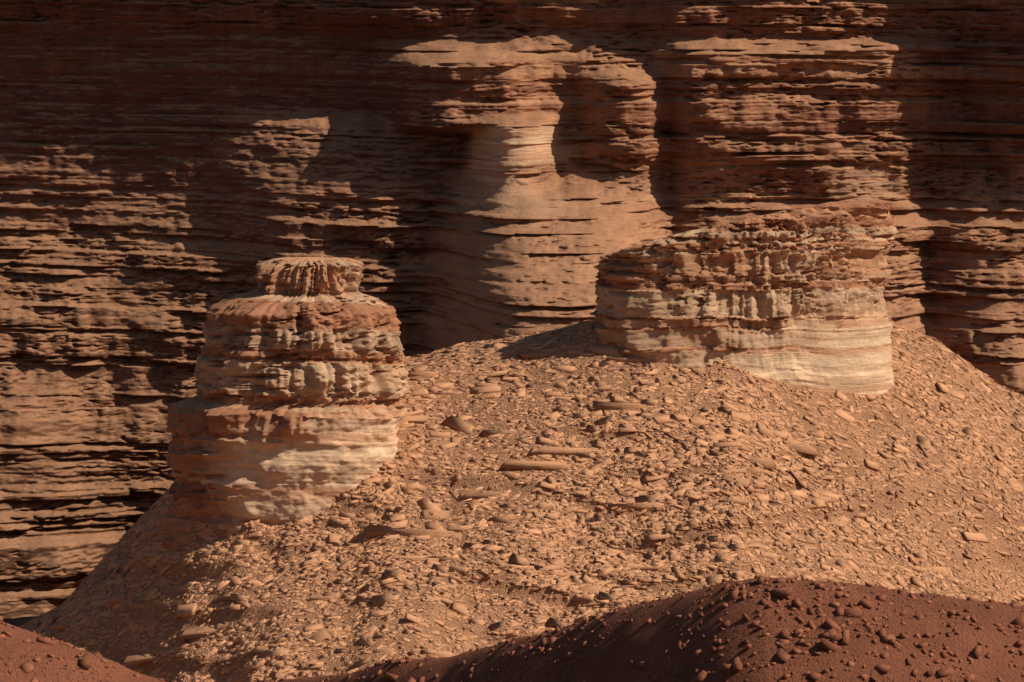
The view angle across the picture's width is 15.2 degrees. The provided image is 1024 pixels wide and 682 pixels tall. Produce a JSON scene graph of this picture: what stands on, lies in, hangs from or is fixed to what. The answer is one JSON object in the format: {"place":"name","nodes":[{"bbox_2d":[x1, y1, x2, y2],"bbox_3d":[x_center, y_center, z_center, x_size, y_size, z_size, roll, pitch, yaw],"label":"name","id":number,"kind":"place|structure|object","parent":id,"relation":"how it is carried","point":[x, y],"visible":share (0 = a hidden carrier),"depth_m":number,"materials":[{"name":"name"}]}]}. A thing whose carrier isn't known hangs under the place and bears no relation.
{"place":"outdoors","nodes":[
{"label":"outdoors","id":0,"kind":"place"},
{"bbox_2d":[0,0,1023,617],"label":"cliff","id":1,"kind":"structure","parent":0,"point":[448,172],"depth_m":492.51,"materials":[{"name":"brown stone"}]},
{"bbox_2d":[0,321,1023,681],"bbox_3d":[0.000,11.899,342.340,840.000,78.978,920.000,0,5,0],"label":"ground","id":2,"kind":"structure","parent":0,"point":[614,651],"depth_m":371.95,"materials":[{"name":"soil"}]},
{"bbox_2d":[160,257,409,550],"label":"pillar","id":3,"kind":"structure","parent":2,"relation":"on","point":[292,409],"depth_m":380.20,"materials":[{"name":"brown stone"}]},
{"bbox_2d":[0,575,1023,681],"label":"rocks","id":4,"kind":"object","parent":2,"relation":"on","point":[833,634],"visible":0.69,"depth_m":149.91,"materials":[{"name":"brown stone"}]},
{"bbox_2d":[49,351,988,665],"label":"rock slabs","id":5,"kind":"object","parent":2,"relation":"on","point":[385,529],"visible":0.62,"depth_m":381.80,"materials":[{"name":"brown stone"}]},
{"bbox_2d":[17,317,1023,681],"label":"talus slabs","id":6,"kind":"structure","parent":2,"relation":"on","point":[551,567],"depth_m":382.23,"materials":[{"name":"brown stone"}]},
{"bbox_2d":[589,197,897,396],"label":"butte","id":7,"kind":"object","parent":2,"relation":"on","point":[793,297],"visible":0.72,"depth_m":395.34,"materials":[{"name":"brown stone"}]}
]}

